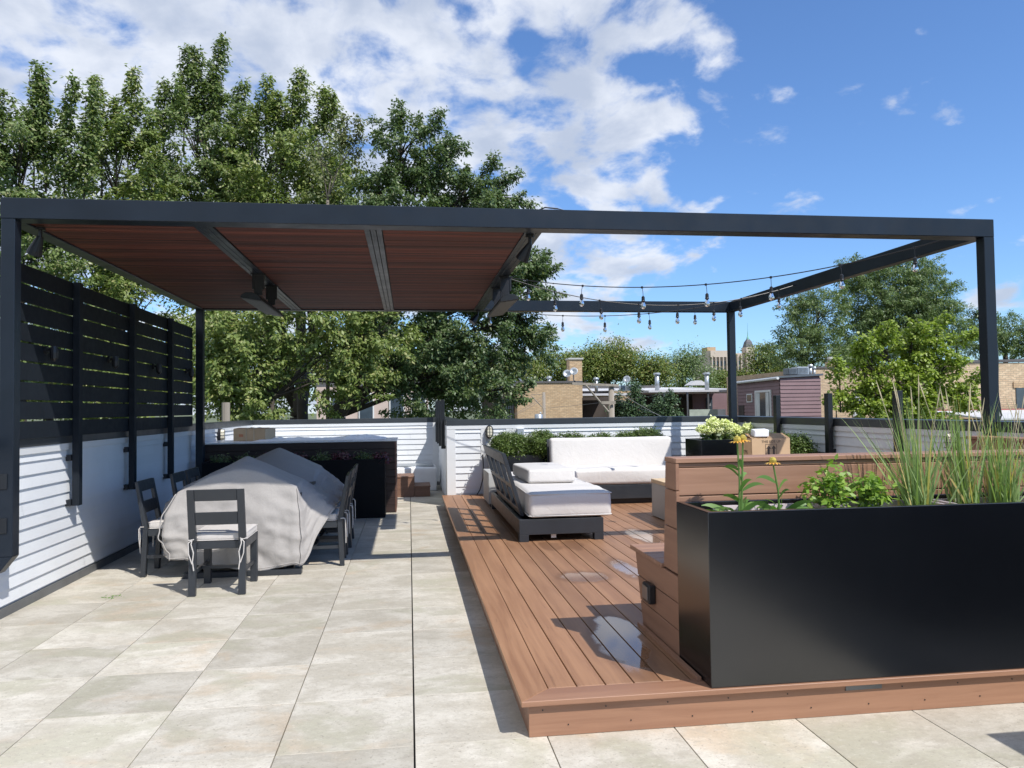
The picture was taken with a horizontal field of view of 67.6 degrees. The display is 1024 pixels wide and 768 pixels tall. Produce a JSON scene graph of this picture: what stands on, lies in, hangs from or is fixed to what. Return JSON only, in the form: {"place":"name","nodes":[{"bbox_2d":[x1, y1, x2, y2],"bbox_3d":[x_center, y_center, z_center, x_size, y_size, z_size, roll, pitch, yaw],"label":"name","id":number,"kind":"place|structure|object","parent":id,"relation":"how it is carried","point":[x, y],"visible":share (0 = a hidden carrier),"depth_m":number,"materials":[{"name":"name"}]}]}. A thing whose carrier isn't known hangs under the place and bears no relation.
{"place":"outdoors","nodes":[
{"label":"outdoors","id":0,"kind":"place"},
{"bbox_2d":[27,411,481,422],"bbox_3d":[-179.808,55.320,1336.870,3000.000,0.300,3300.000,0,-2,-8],"label":"ground","id":1,"kind":"structure","parent":0,"point":[288,416],"depth_m":1307.76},
{"bbox_2d":[0,59,120,421],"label":"maple tree","id":2,"kind":"object","parent":1,"relation":"on","point":[32,129],"visible":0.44,"depth_m":17.70,"materials":[{"name":"green plant"}]},
{"bbox_2d":[25,63,195,419],"bbox_3d":[-10.295,1.493,19.778,4.453,19.571,3.313,-1,-2,7],"label":"maple tree","id":3,"kind":"object","parent":1,"relation":"on","point":[115,285],"visible":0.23,"depth_m":19.78,"materials":[{"name":"green plant"}]},
{"bbox_2d":[130,31,316,419],"bbox_3d":[-8.509,0.577,22.137,5.742,21.510,4.036,0,-2,-8],"label":"maple tree","id":4,"kind":"object","parent":1,"relation":"on","point":[197,106],"visible":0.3,"depth_m":21.92,"materials":[{"name":"green plant"}]},
{"bbox_2d":[222,402,229,420],"bbox_3d":[-6.040,5.751,16.158,0.172,10.720,0.170,0,-2,-8],"label":"old wooden post","id":5,"kind":"object","parent":1,"relation":"on","point":[225,411],"visible":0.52,"depth_m":16.25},
{"bbox_2d":[137,309,321,421],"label":"tree","id":6,"kind":"object","parent":1,"relation":"on","point":[185,321],"visible":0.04,"depth_m":45.13,"materials":[{"name":"green plant"}]},
{"bbox_2d":[204,64,370,418],"bbox_3d":[-6.055,1.174,21.282,5.276,20.192,3.621,0,-2,-8],"label":"maple tree","id":7,"kind":"object","parent":1,"relation":"on","point":[285,156],"visible":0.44,"depth_m":21.25,"materials":[{"name":"green plant"}]},
{"bbox_2d":[178,309,426,421],"bbox_3d":[-4.662,4.046,17.351,5.598,14.174,2.421,0,-2,-8],"label":"young tree","id":8,"kind":"object","parent":1,"relation":"on","point":[259,393],"visible":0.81,"depth_m":17.25,"materials":[{"name":"green plant"}]},
{"bbox_2d":[294,106,379,416],"bbox_3d":[-4.492,2.070,19.361,1.945,18.241,1.954,-1,-2,19],"label":"twiggy tree","id":9,"kind":"object","parent":1,"relation":"on","point":[341,138],"visible":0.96,"depth_m":19.66,"materials":[{"name":"green plant"}]},
{"bbox_2d":[308,312,516,409],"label":"tree","id":10,"kind":"object","parent":1,"relation":"on","point":[323,360],"visible":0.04,"depth_m":46.35,"materials":[{"name":"green plant"}]},
{"bbox_2d":[326,97,569,418],"bbox_3d":[-1.835,1.962,19.349,6.821,18.397,3.358,0,-2,-8],"label":"broadleaf tree","id":11,"kind":"object","parent":1,"relation":"on","point":[453,365],"visible":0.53,"depth_m":19.26,"materials":[{"name":"green plant"}]},
{"bbox_2d":[471,351,548,389],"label":"tree","id":12,"kind":"object","parent":1,"relation":"on","point":[536,371],"visible":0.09,"depth_m":70.09,"materials":[{"name":"green plant"}]},
{"bbox_2d":[531,392,545,417],"bbox_3d":[1.281,5.953,33.118,0.689,11.200,0.376,0,-2,-24],"label":"slim utility pole","id":13,"kind":"object","parent":1,"relation":"on","point":[540,415],"visible":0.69,"depth_m":33.40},
{"bbox_2d":[519,346,598,381],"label":"tree","id":14,"kind":"object","parent":1,"relation":"on","point":[558,374],"visible":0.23,"depth_m":72.34,"materials":[{"name":"green plant"}]},
{"bbox_2d":[572,380,618,416],"bbox_3d":[2.942,5.594,26.411,1.642,11.450,0.313,0,-2,-10],"label":"utility pole","id":15,"kind":"object","parent":1,"relation":"on","point":[611,402],"visible":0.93,"depth_m":26.52,"materials":[{"name":"beige wood"}]},
{"bbox_2d":[559,323,644,385],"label":"tree","id":16,"kind":"object","parent":1,"relation":"on","point":[598,363],"visible":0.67,"depth_m":68.73,"materials":[{"name":"green plant"}]},
{"bbox_2d":[605,388,626,416],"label":"cedar","id":17,"kind":"object","parent":1,"relation":"on","point":[618,407],"visible":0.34,"depth_m":38.93,"materials":[{"name":"green plant"}]},
{"bbox_2d":[619,378,648,416],"bbox_3d":[6.206,5.661,38.016,1.522,11.968,1.545,-2,-2,38],"label":"cedar","id":18,"kind":"object","parent":1,"relation":"on","point":[631,410],"visible":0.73,"depth_m":38.01,"materials":[{"name":"green plant"}]},
{"bbox_2d":[608,345,693,390],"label":"tree","id":19,"kind":"object","parent":1,"relation":"on","point":[643,373],"visible":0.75,"depth_m":67.52,"materials":[{"name":"green plant"}]},
{"bbox_2d":[644,392,664,416],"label":"cedar","id":20,"kind":"object","parent":1,"relation":"on","point":[656,403],"visible":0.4,"depth_m":37.15,"materials":[{"name":"green plant"}]},
{"bbox_2d":[654,388,685,416],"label":"cedar","id":21,"kind":"object","parent":1,"relation":"on","point":[667,399],"visible":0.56,"depth_m":36.19,"materials":[{"name":"green plant"}]},
{"bbox_2d":[656,335,727,387],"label":"tree","id":22,"kind":"object","parent":1,"relation":"on","point":[689,360],"visible":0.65,"depth_m":76.50,"materials":[{"name":"green plant"}]},
{"bbox_2d":[693,323,754,387],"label":"art deco tower","id":23,"kind":"structure","parent":1,"relation":"on","point":[719,358],"depth_m":419.74,"materials":[{"name":"stone"}]},
{"bbox_2d":[696,339,794,387],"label":"tree","id":24,"kind":"object","parent":1,"relation":"on","point":[757,361],"visible":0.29,"depth_m":83.69,"materials":[{"name":"green plant"}]},
{"bbox_2d":[756,284,858,371],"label":"locust tree","id":25,"kind":"object","parent":1,"relation":"on","point":[814,334],"visible":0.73,"depth_m":48.70,"materials":[{"name":"green plant"}]},
{"bbox_2d":[823,252,974,365],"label":"locust tree","id":26,"kind":"object","parent":1,"relation":"on","point":[914,299],"visible":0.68,"depth_m":51.22,"materials":[{"name":"green plant"}]},
{"bbox_2d":[820,307,980,419],"bbox_3d":[11.134,4.449,21.459,5.403,13.218,1.655,0,-2,-8],"label":"young maple","id":27,"kind":"object","parent":1,"relation":"on","point":[921,354],"visible":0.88,"depth_m":21.47,"materials":[{"name":"green plant"}]},
{"bbox_2d":[948,302,1023,362],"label":"locust tree","id":28,"kind":"object","parent":1,"relation":"on","point":[1003,339],"visible":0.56,"depth_m":55.02,"materials":[{"name":"green plant"}]},
{"bbox_2d":[315,378,427,418],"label":"pale building","id":29,"kind":"structure","parent":0,"point":[371,412],"depth_m":35.37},
{"bbox_2d":[359,393,373,418],"bbox_3d":[-6.725,1.124,35.351,0.700,1.400,0.080,0,-2,-8],"label":"window","id":30,"kind":"structure","parent":29,"relation":"in","point":[369,412],"depth_m":35.31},
{"bbox_2d":[389,393,404,417],"bbox_3d":[-5.338,1.112,35.538,0.700,1.400,0.080,0,-2,-8],"label":"window","id":31,"kind":"structure","parent":29,"relation":"in","point":[396,404],"depth_m":35.49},
{"bbox_2d":[0,485,1023,767],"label":"terrace floor","id":32,"kind":"structure","parent":0,"point":[310,667],"depth_m":4.16,"materials":[{"name":"tile"}]},
{"bbox_2d":[135,478,165,577],"bbox_3d":[-3.218,1.352,7.336,0.608,0.881,0.478,0,-2,-8],"label":"dining chair","id":33,"kind":"object","parent":32,"relation":"on","point":[150,528],"visible":0.48,"depth_m":7.11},
{"bbox_2d":[170,471,187,495],"bbox_3d":[-3.271,1.379,8.176,0.608,0.881,0.478,0,-2,-8],"label":"dining chair","id":34,"kind":"object","parent":32,"relation":"on","point":[176,477],"visible":0.05,"depth_m":8.05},
{"bbox_2d":[185,467,200,483],"bbox_3d":[-3.342,1.397,8.711,0.608,0.881,0.478,0,-2,-8],"label":"dining chair","id":35,"kind":"object","parent":32,"relation":"on","point":[192,473],"visible":0.02,"depth_m":8.63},
{"bbox_2d":[186,489,257,596],"bbox_3d":[-2.479,1.319,6.588,0.478,0.881,0.608,0,-2,-8],"label":"dining chair","id":36,"kind":"object","parent":32,"relation":"on","point":[237,531],"visible":1,"depth_m":6.36,"materials":[{"name":"wood"}]},
{"bbox_2d":[182,481,327,578],"bbox_3d":[-2.656,1.444,8.317,1.055,0.745,2.560,0,-2,-8],"label":"dining table","id":37,"kind":"object","parent":32,"relation":"on","point":[291,570],"visible":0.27,"depth_m":7.07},
{"bbox_2d":[157,448,343,570],"bbox_3d":[-2.667,1.248,8.341,1.640,1.048,2.693,0,-2,-8],"label":"table cover","id":38,"kind":"object","parent":37,"relation":"on","point":[285,515],"visible":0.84,"depth_m":7.12,"materials":[{"name":"fabric"}]},
{"bbox_2d":[202,458,385,518],"bbox_3d":[-3.046,1.489,10.848,2.476,0.825,0.440,0,-2,-8],"label":"dark planter","id":39,"kind":"object","parent":32,"relation":"on","point":[369,495],"visible":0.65,"depth_m":10.76,"materials":[{"name":"metal"}]},
{"bbox_2d":[329,449,354,459],"bbox_3d":[-2.432,1.066,10.878,0.328,0.254,0.387,-2,-2,43],"label":"heuchera","id":40,"kind":"object","parent":39,"relation":"in","point":[343,454],"visible":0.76,"depth_m":10.86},
{"bbox_2d":[365,452,391,463],"bbox_3d":[-1.904,1.070,10.957,0.363,0.214,0.354,-1,-2,22],"label":"heuchera","id":41,"kind":"object","parent":39,"relation":"in","point":[378,456],"visible":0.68,"depth_m":10.93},
{"bbox_2d":[205,437,397,511],"bbox_3d":[-3.130,1.385,11.627,2.760,1.065,0.980,0,-2,-8],"label":"bar counter","id":42,"kind":"object","parent":32,"relation":"on","point":[310,449],"visible":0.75,"depth_m":11.22,"materials":[{"name":"stone"}]},
{"bbox_2d":[233,427,274,440],"bbox_3d":[-3.922,0.759,11.663,0.530,0.203,0.314,-1,-2,12],"label":"shipping carton","id":43,"kind":"object","parent":42,"relation":"on","point":[250,434],"visible":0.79,"depth_m":11.53,"materials":[{"name":"cardboard"}]},
{"bbox_2d":[252,434,386,441],"bbox_3d":[-2.909,0.811,11.706,1.950,0.078,0.780,0,-2,-8],"label":"plastic sheet","id":44,"kind":"object","parent":42,"relation":"on","point":[362,437],"visible":0.97,"depth_m":11.47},
{"bbox_2d":[286,472,350,567],"bbox_3d":[-1.931,1.346,7.672,0.608,0.881,0.478,0,-2,-10],"label":"dining chair","id":45,"kind":"object","parent":32,"relation":"on","point":[336,518],"visible":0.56,"depth_m":7.49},
{"bbox_2d":[316,468,355,554],"bbox_3d":[-2.011,1.366,8.265,0.608,0.881,0.478,-1,-2,-7],"label":"dining chair","id":46,"kind":"object","parent":32,"relation":"on","point":[347,510],"visible":0.17,"depth_m":8.32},
{"bbox_2d":[321,464,357,538],"bbox_3d":[-2.101,1.386,8.858,0.608,0.881,0.478,0,-2,-8],"label":"dining chair","id":47,"kind":"object","parent":32,"relation":"on","point":[352,529],"visible":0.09,"depth_m":9.05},
{"bbox_2d":[410,497,415,767],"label":"floor slab","id":48,"kind":"structure","parent":32,"relation":"attached to","point":[412,657],"depth_m":4.61,"materials":[{"name":"tile"}]},
{"bbox_2d":[0,420,252,618],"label":"parapet wall","id":49,"kind":"structure","parent":48,"relation":"on","point":[61,545],"depth_m":7.17,"materials":[{"name":"white"}]},
{"bbox_2d":[0,256,192,505],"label":"privacy screen","id":50,"kind":"object","parent":49,"relation":"attached to","point":[77,410],"visible":0.84,"depth_m":7.34,"materials":[{"name":"wood"}]},
{"bbox_2d":[43,346,58,361],"bbox_3d":[-3.818,-0.251,6.349,0.102,0.129,0.068,0,-2,-8],"label":"wall sconce","id":51,"kind":"object","parent":50,"relation":"attached to","point":[53,351],"depth_m":6.33,"materials":[{"name":"black plastic"}]},
{"bbox_2d":[107,356,118,368],"bbox_3d":[-3.997,-0.217,7.677,0.102,0.129,0.068,0,-2,-8],"label":"wall sconce","id":52,"kind":"object","parent":50,"relation":"attached to","point":[115,361],"depth_m":7.66,"materials":[{"name":"black plastic"}]},
{"bbox_2d":[253,417,439,484],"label":"parapet wall","id":53,"kind":"structure","parent":48,"relation":"on","point":[416,442],"depth_m":15.26,"materials":[{"name":"white"}]},
{"bbox_2d":[439,417,455,494],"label":"parapet wall","id":54,"kind":"structure","parent":48,"relation":"on","point":[442,466],"depth_m":13.52,"materials":[{"name":"white"}]},
{"bbox_2d":[441,400,445,448],"bbox_3d":[-1.114,0.658,12.569,0.105,0.805,0.090,0,-2,-8],"label":"rail post","id":55,"kind":"object","parent":54,"relation":"attached to","point":[443,445],"visible":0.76,"depth_m":12.52,"materials":[{"name":"black metal"}]},
{"bbox_2d":[446,416,717,494],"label":"parapet wall","id":56,"kind":"structure","parent":48,"relation":"on","point":[467,440],"depth_m":12.12,"materials":[{"name":"white"}]},
{"bbox_2d":[442,494,1023,736],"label":"wooden deck","id":57,"kind":"structure","parent":48,"relation":"on","point":[580,650],"depth_m":4.10,"materials":[{"name":"wood"}]},
{"bbox_2d":[483,469,496,506],"bbox_3d":[-0.251,1.457,10.806,0.235,0.465,0.730,0,-2,-8],"label":"side table","id":58,"kind":"object","parent":57,"relation":"on","point":[489,487],"visible":0.42,"depth_m":10.55,"materials":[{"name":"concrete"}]},
{"bbox_2d":[505,455,546,471],"bbox_3d":[1.067,1.389,11.894,2.630,0.635,0.470,0,-2,-8],"label":"hedge planter","id":59,"kind":"object","parent":57,"relation":"on","point":[528,459],"depth_m":11.55,"materials":[{"name":"black paint"}]},
{"bbox_2d":[488,430,527,459],"bbox_3d":[-0.081,0.963,11.695,0.714,0.567,0.675,0,-2,-8],"label":"boxwood","id":60,"kind":"object","parent":59,"relation":"in","point":[513,443],"visible":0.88,"depth_m":11.54,"materials":[{"name":"green plant"}]},
{"bbox_2d":[521,428,558,461],"bbox_3d":[0.461,0.953,11.796,0.746,0.555,0.706,0,-2,-8],"label":"boxwood","id":61,"kind":"object","parent":59,"relation":"in","point":[536,444],"visible":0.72,"depth_m":11.61,"materials":[{"name":"green plant"}]},
{"bbox_2d":[557,430,586,437],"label":"boxwood","id":62,"kind":"object","parent":59,"relation":"in","point":[570,435],"visible":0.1,"depth_m":11.82,"materials":[{"name":"green plant"}]},
{"bbox_2d":[611,429,635,436],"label":"boxwood","id":63,"kind":"object","parent":59,"relation":"in","point":[624,434],"visible":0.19,"depth_m":11.91,"materials":[{"name":"green plant"}]},
{"bbox_2d":[632,423,665,436],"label":"boxwood","id":64,"kind":"object","parent":59,"relation":"in","point":[643,432],"visible":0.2,"depth_m":11.93,"materials":[{"name":"green plant"}]},
{"bbox_2d":[483,445,611,541],"bbox_3d":[0.303,1.189,9.042,1.105,0.875,2.690,0,-2,-8],"label":"chaise sofa","id":65,"kind":"object","parent":57,"relation":"on","point":[525,509],"visible":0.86,"depth_m":7.77,"materials":[{"name":"fabric"}]},
{"bbox_2d":[513,462,574,482],"bbox_3d":[0.359,1.044,9.080,0.550,0.177,1.046,0,-2,-10],"label":"loose cushion","id":66,"kind":"object","parent":65,"relation":"on","point":[548,472],"visible":1,"depth_m":8.60,"materials":[{"name":"fabric"}]},
{"bbox_2d":[546,436,671,503],"bbox_3d":[1.512,1.223,11.033,1.884,0.900,0.944,0,-2,-8],"label":"back sofa","id":67,"kind":"object","parent":57,"relation":"on","point":[624,469],"visible":0.62,"depth_m":11.12,"materials":[{"name":"white fabric"}]},
{"bbox_2d":[651,478,665,519],"bbox_3d":[2.446,1.360,8.885,1.310,0.447,1.250,0,-2,-8],"label":"table","id":68,"kind":"object","parent":57,"relation":"on","point":[658,497],"visible":0.18,"depth_m":9.16,"materials":[{"name":"concrete"}]},
{"bbox_2d":[738,433,789,454],"bbox_3d":[2.833,0.838,8.610,0.447,0.566,0.362,0,-2,-8],"label":"open carton","id":69,"kind":"object","parent":68,"relation":"on","point":[775,443],"visible":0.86,"depth_m":8.45,"materials":[{"name":"cardboard"}]},
{"bbox_2d":[751,429,768,436],"bbox_3d":[2.755,0.542,8.510,0.167,0.088,0.142,-1,-2,-1],"label":"white parcel","id":70,"kind":"object","parent":69,"relation":"on","point":[759,432],"visible":1,"depth_m":8.44,"materials":[{"name":"plastic"}]},
{"bbox_2d":[685,438,736,455],"bbox_3d":[3.035,1.233,11.245,0.760,0.855,0.650,0,-2,-8],"label":"square planter","id":71,"kind":"object","parent":57,"relation":"on","point":[697,447],"visible":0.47,"depth_m":10.93,"materials":[{"name":"black paint"}]},
{"bbox_2d":[695,415,753,439],"bbox_3d":[3.121,0.727,11.222,0.817,0.570,0.592,-1,-2,21],"label":"hydrangea","id":72,"kind":"object","parent":71,"relation":"in","point":[713,428],"visible":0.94,"depth_m":11.16,"materials":[{"name":"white plant"}]},
{"bbox_2d":[630,449,1023,680],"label":"wooden bench","id":73,"kind":"object","parent":57,"relation":"on","point":[700,478],"visible":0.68,"depth_m":4.21,"materials":[{"name":"wood"}]},
{"bbox_2d":[642,581,655,604],"bbox_3d":[0.805,1.231,4.514,0.048,0.110,0.130,0,-2,-8],"label":"outlet box","id":74,"kind":"object","parent":73,"relation":"attached to","point":[648,593],"visible":1,"depth_m":4.46,"materials":[{"name":"black plastic"}]},
{"bbox_2d":[677,491,1023,688],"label":"tall planter","id":75,"kind":"object","parent":57,"relation":"on","point":[783,595],"visible":0.88,"depth_m":3.76,"materials":[{"name":"black paint"}]},
{"bbox_2d":[701,434,766,510],"bbox_3d":[1.134,0.484,3.930,0.390,0.448,0.272,0,-2,-8],"label":"coneflower","id":76,"kind":"object","parent":75,"relation":"on","point":[743,504],"visible":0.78,"depth_m":3.91,"materials":[{"name":"green plant"}]},
{"bbox_2d":[754,457,813,509],"bbox_3d":[1.395,0.541,3.968,0.304,0.330,0.294,-1,-2,5],"label":"coneflower","id":77,"kind":"object","parent":75,"relation":"on","point":[795,505],"visible":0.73,"depth_m":3.94,"materials":[{"name":"green plant"}]},
{"bbox_2d":[797,454,858,507],"bbox_3d":[1.639,0.534,4.017,0.325,0.342,0.282,0,-2,-8],"label":"leafy bush","id":78,"kind":"object","parent":75,"relation":"on","point":[833,488],"visible":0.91,"depth_m":3.96,"materials":[{"name":"green plant"}]},
{"bbox_2d":[845,468,900,506],"bbox_3d":[1.911,0.560,4.024,0.302,0.285,0.244,0,-2,-8],"label":"leafy bush","id":79,"kind":"object","parent":75,"relation":"on","point":[875,496],"visible":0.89,"depth_m":4.00,"materials":[{"name":"green plant"}]},
{"bbox_2d":[839,374,999,504],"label":"ornamental grass","id":80,"kind":"object","parent":75,"relation":"in","point":[917,487],"depth_m":4.05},
{"bbox_2d":[960,392,1023,502],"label":"ornamental grass","id":81,"kind":"object","parent":75,"relation":"in","point":[998,490],"depth_m":4.11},
{"bbox_2d":[993,396,1023,484],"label":"ornamental grass","id":82,"kind":"object","parent":75,"relation":"in","point":[1017,439],"depth_m":4.28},
{"bbox_2d":[846,684,881,690],"bbox_3d":[1.722,1.482,3.747,0.190,0.027,0.006,0,-2,-8],"label":"step light","id":83,"kind":"object","parent":57,"relation":"attached to","point":[864,687],"visible":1,"depth_m":3.74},
{"bbox_2d":[966,436,1023,449],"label":"side bench","id":84,"kind":"object","parent":57,"relation":"on","point":[973,440],"visible":0.19,"depth_m":6.14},
{"bbox_2d":[717,416,1023,452],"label":"parapet wall","id":85,"kind":"structure","parent":48,"relation":"on","point":[846,439],"depth_m":8.63,"materials":[{"name":"white"}]},
{"bbox_2d":[0,197,1001,572],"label":"steel pergola","id":86,"kind":"object","parent":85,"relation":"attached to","point":[200,257],"visible":0.97,"depth_m":6.62,"materials":[{"name":"black metal"}]},
{"bbox_2d":[26,227,45,257],"bbox_3d":[-3.673,-1.089,5.897,0.111,0.229,0.150,2,-3,-51],"label":"flood light","id":87,"kind":"object","parent":86,"relation":"hanging from","point":[35,248],"visible":1,"depth_m":5.87,"materials":[{"name":"black plastic"}]},
{"bbox_2d":[240,274,282,316],"bbox_3d":[-2.771,-0.983,8.564,0.227,0.302,1.400,0,-2,-8],"label":"patio heater","id":88,"kind":"object","parent":86,"relation":"attached to","point":[258,302],"visible":1,"depth_m":8.12,"materials":[{"name":"black metal"}]},
{"bbox_2d":[487,276,518,316],"bbox_3d":[-0.123,-1.006,8.921,0.205,0.302,1.400,0,-2,-8],"label":"patio heater","id":89,"kind":"object","parent":86,"relation":"attached to","point":[504,299],"visible":1,"depth_m":8.39,"materials":[{"name":"black metal"}]},
{"bbox_2d":[516,235,533,262],"bbox_3d":[0.104,-1.125,6.407,0.110,0.222,0.168,1,-2,-35],"label":"flood light","id":90,"kind":"object","parent":86,"relation":"hanging from","point":[523,254],"visible":1,"depth_m":6.38,"materials":[{"name":"black plastic"}]},
{"bbox_2d":[488,296,756,331],"bbox_3d":[1.558,-0.982,10.897,3.871,0.480,0.087,-1,-2,3],"label":"string light","id":91,"kind":"object","parent":86,"relation":"hanging from","point":[605,329],"visible":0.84,"depth_m":10.88,"materials":[{"name":"black plastic"}]},
{"bbox_2d":[511,279,794,323],"bbox_3d":[1.791,-1.002,9.311,3.880,0.547,0.087,0,-2,-15],"label":"string light","id":92,"kind":"object","parent":86,"relation":"hanging from","point":[677,320],"visible":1,"depth_m":9.32,"materials":[{"name":"black plastic"}]},
{"bbox_2d":[512,240,941,308],"bbox_3d":[1.989,-1.048,7.865,4.552,0.511,0.096,-2,-2,25],"label":"string light","id":93,"kind":"object","parent":86,"relation":"hanging from","point":[915,268],"visible":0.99,"depth_m":7.71,"materials":[{"name":"black plastic"}]},
{"bbox_2d":[773,395,781,432],"bbox_3d":[3.635,0.513,10.436,0.105,0.718,0.090,0,-2,-8],"label":"rail post","id":94,"kind":"object","parent":85,"relation":"attached to","point":[777,421],"visible":0.55,"depth_m":10.40,"materials":[{"name":"black metal"}]},
{"bbox_2d":[824,393,835,452],"bbox_3d":[3.808,0.470,9.149,0.105,0.718,0.090,0,-2,-8],"label":"rail post","id":95,"kind":"object","parent":85,"relation":"attached to","point":[829,422],"visible":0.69,"depth_m":9.11,"materials":[{"name":"black metal"}]},
{"bbox_2d":[892,391,906,451],"bbox_3d":[3.983,0.427,7.851,0.105,0.718,0.090,0,-2,-8],"label":"rail post","id":96,"kind":"object","parent":85,"relation":"attached to","point":[896,407],"visible":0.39,"depth_m":7.82,"materials":[{"name":"black metal"}]},
{"bbox_2d":[397,473,430,496],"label":"wooden steps","id":97,"kind":"structure","parent":32,"relation":"on","point":[408,485],"depth_m":13.30,"materials":[{"name":"brown wood"}]},
{"bbox_2d":[397,463,436,490],"bbox_3d":[-2.151,1.782,14.566,1.424,0.488,0.877,0,-2,-8],"label":"wrapped crate","id":98,"kind":"object","parent":32,"relation":"on","point":[424,472],"visible":0.36,"depth_m":14.22,"materials":[{"name":"plastic"}]},
{"bbox_2d":[0,0,1023,414],"label":"sky","id":99,"kind":"structure","parent":0,"point":[866,108],"materials":[{"name":"blue"}]},
{"bbox_2d":[482,358,582,418],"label":"brick building","id":100,"kind":"structure","parent":0,"point":[559,395],"depth_m":36.64,"materials":[{"name":"brick"}]},
{"bbox_2d":[582,380,726,417],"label":"porch building","id":101,"kind":"structure","parent":0,"point":[702,402],"depth_m":49.13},
{"bbox_2d":[737,374,822,416],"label":"mauve house","id":102,"kind":"structure","parent":0,"point":[800,395],"depth_m":31.97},
{"bbox_2d":[754,390,771,415],"bbox_3d":[11.102,1.062,33.842,0.089,1.570,2.180,-1,-2,0],"label":"window","id":103,"kind":"structure","parent":102,"relation":"in","point":[763,398],"depth_m":33.67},
{"bbox_2d":[727,357,894,417],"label":"yellow brick building","id":104,"kind":"structure","parent":0,"point":[825,387],"depth_m":36.44,"materials":[{"name":"brick"}]},
{"bbox_2d":[900,359,1023,418],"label":"buff brick building","id":105,"kind":"structure","parent":0,"point":[1011,380],"depth_m":27.65,"materials":[{"name":"brick"}]},
{"bbox_2d":[1016,388,1023,408],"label":"window","id":106,"kind":"structure","parent":105,"relation":"in","point":[1019,391],"depth_m":27.66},
{"bbox_2d":[919,383,1011,502],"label":"ornamental grass","id":107,"kind":"object","parent":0,"point":[964,494],"depth_m":4.12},
{"bbox_2d":[937,409,1023,420],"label":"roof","id":108,"kind":"structure","parent":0,"point":[1005,412],"depth_m":25.45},
{"bbox_3d":[3.461,1.288,9.509,0.480,0.625,1.400,0,-2,-8],"label":"side planter","id":109,"kind":"object","parent":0,"visible":0},
{"bbox_2d":[782,431,819,453],"bbox_3d":[3.486,0.841,9.475,0.658,0.543,0.660,0,-2,-8],"label":"boxwood","id":110,"kind":"object","parent":109,"relation":"in","point":[800,444],"visible":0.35,"depth_m":9.32,"materials":[{"name":"green plant"}]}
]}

